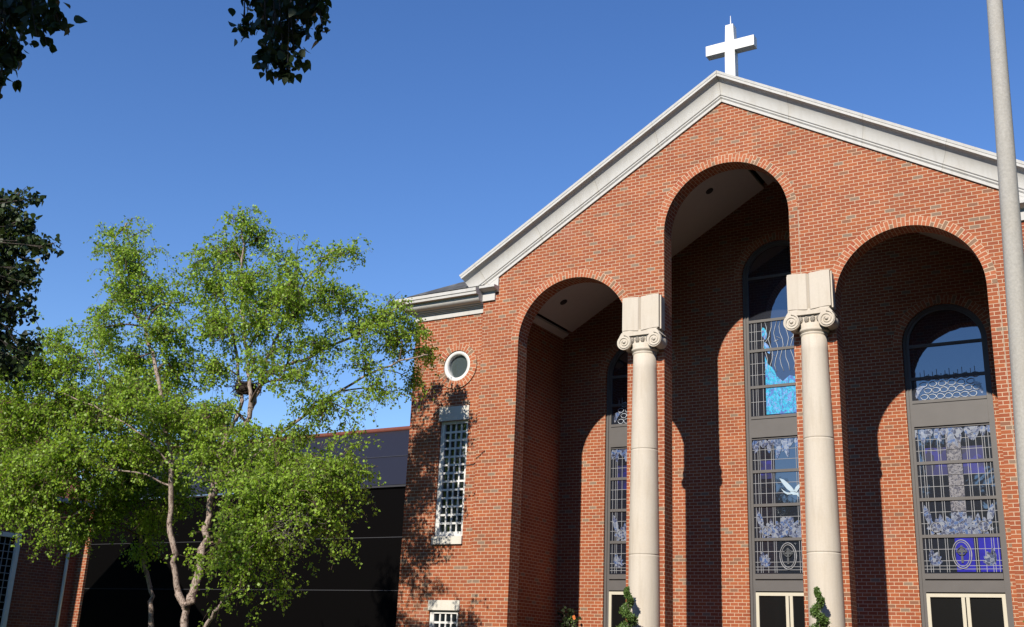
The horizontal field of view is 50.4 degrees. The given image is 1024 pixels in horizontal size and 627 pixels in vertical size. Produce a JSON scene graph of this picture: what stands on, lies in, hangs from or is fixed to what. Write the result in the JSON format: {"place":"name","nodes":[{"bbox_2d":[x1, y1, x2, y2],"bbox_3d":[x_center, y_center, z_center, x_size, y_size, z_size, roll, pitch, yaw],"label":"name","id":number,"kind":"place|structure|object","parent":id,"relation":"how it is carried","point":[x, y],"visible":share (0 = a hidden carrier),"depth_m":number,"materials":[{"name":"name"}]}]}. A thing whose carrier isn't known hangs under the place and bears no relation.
{"place":"outdoors","nodes":[
{"label":"outdoors","id":0,"kind":"place"},
{"bbox_2d":[0,394,96,626],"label":"brick house","id":1,"kind":"structure","parent":0,"point":[41,591],"depth_m":31.86,"materials":[{"name":"red brick"}]},
{"bbox_2d":[0,531,21,626],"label":"window","id":2,"kind":"structure","parent":1,"relation":"in","point":[9,555],"depth_m":30.99,"materials":[{"name":"white paint"}]},
{"bbox_2d":[0,0,1023,498],"label":"sky","id":3,"kind":"structure","parent":0,"point":[430,131],"materials":[{"name":"blue"}]},
{"label":"lawn","id":4,"kind":"structure","parent":0,"visible":0},
{"bbox_2d":[0,186,63,386],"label":"pear tree","id":5,"kind":"object","parent":4,"relation":"on","point":[13,279],"visible":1,"depth_m":14.69,"materials":[{"name":"green plant"}]},
{"bbox_2d":[0,0,331,98],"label":"pear tree","id":6,"kind":"object","parent":4,"relation":"on","point":[37,16],"visible":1,"depth_m":10.64,"materials":[{"name":"green plant"}]},
{"bbox_2d":[0,201,443,626],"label":"birch tree","id":7,"kind":"object","parent":4,"relation":"on","point":[279,485],"visible":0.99,"depth_m":24.25,"materials":[{"name":"green plant"}]},
{"bbox_2d":[226,374,263,401],"bbox_3d":[-5.962,1.665,24.317,0.868,0.565,0.734,7,-18,-14],"label":"bird nest","id":8,"kind":"object","parent":7,"relation":"on","point":[242,389],"visible":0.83,"depth_m":24.21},
{"bbox_2d":[79,426,409,626],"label":"glass link","id":9,"kind":"object","parent":4,"relation":"on","point":[346,592],"visible":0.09,"depth_m":36.90,"materials":[{"name":"black glass"}]},
{"bbox_2d":[395,16,1023,626],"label":"church","id":10,"kind":"structure","parent":4,"relation":"on","point":[727,348],"depth_m":26.12,"materials":[{"name":"brick"}]},
{"bbox_2d":[429,610,457,626],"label":"window","id":11,"kind":"structure","parent":10,"relation":"in","point":[438,618],"depth_m":26.07,"materials":[{"name":"white paint"}]},
{"bbox_2d":[435,420,467,536],"bbox_3d":[-1.433,4.110,27.120,0.840,2.880,0.200,-8,-20,30],"label":"window","id":12,"kind":"structure","parent":10,"relation":"in","point":[453,444],"depth_m":27.07,"materials":[{"name":"white glass"}]},
{"bbox_2d":[444,351,469,380],"bbox_3d":[-1.347,1.370,27.937,0.810,0.810,0.210,-8,-20,30],"label":"round window","id":13,"kind":"structure","parent":10,"relation":"in","point":[457,365],"depth_m":27.95,"materials":[{"name":"white paint"}]},
{"bbox_2d":[557,603,581,626],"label":"potted shrub","id":14,"kind":"object","parent":10,"relation":"on","point":[567,620],"visible":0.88,"depth_m":27.46,"materials":[{"name":"green plant"}]},
{"bbox_2d":[569,615,577,626],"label":"flowering plant","id":15,"kind":"object","parent":10,"relation":"on","point":[575,621],"visible":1,"depth_m":26.63,"materials":[{"name":"orange plant"}]},
{"bbox_2d":[604,349,627,626],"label":"arched window","id":16,"kind":"structure","parent":10,"relation":"in","point":[617,374],"depth_m":28.89,"materials":[{"name":"glass"}]},
{"bbox_2d":[608,592,625,626],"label":"double door","id":17,"kind":"structure","parent":10,"relation":"in","point":[616,599],"depth_m":27.87,"materials":[{"name":"black glass"}]},
{"bbox_2d":[616,586,638,626],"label":"spiral topiary","id":18,"kind":"object","parent":10,"relation":"on","point":[628,615],"visible":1,"depth_m":22.69,"materials":[{"name":"plant"}]},
{"bbox_2d":[742,240,803,626],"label":"arched window","id":19,"kind":"structure","parent":10,"relation":"in","point":[774,512],"depth_m":27.08,"materials":[{"name":"glass"}]},
{"bbox_2d":[756,592,804,626],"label":"double door","id":20,"kind":"structure","parent":10,"relation":"in","point":[772,609],"depth_m":25.75,"materials":[{"name":"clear glass"}]},
{"bbox_2d":[809,586,831,626],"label":"spiral topiary","id":21,"kind":"object","parent":10,"relation":"on","point":[822,620],"visible":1,"depth_m":20.73,"materials":[{"name":"plant"}]},
{"bbox_2d":[902,304,1014,626],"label":"arched window","id":22,"kind":"structure","parent":10,"relation":"in","point":[961,543],"depth_m":24.70,"materials":[{"name":"glass"}]},
{"bbox_2d":[926,593,1007,626],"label":"double door","id":23,"kind":"structure","parent":10,"relation":"in","point":[944,610],"depth_m":23.68,"materials":[{"name":"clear glass"}]},
{"bbox_2d":[986,0,1023,568],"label":"lamp pole","id":24,"kind":"object","parent":4,"relation":"on","point":[1012,241],"visible":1,"depth_m":14.75,"materials":[{"name":"metal"}]}
]}

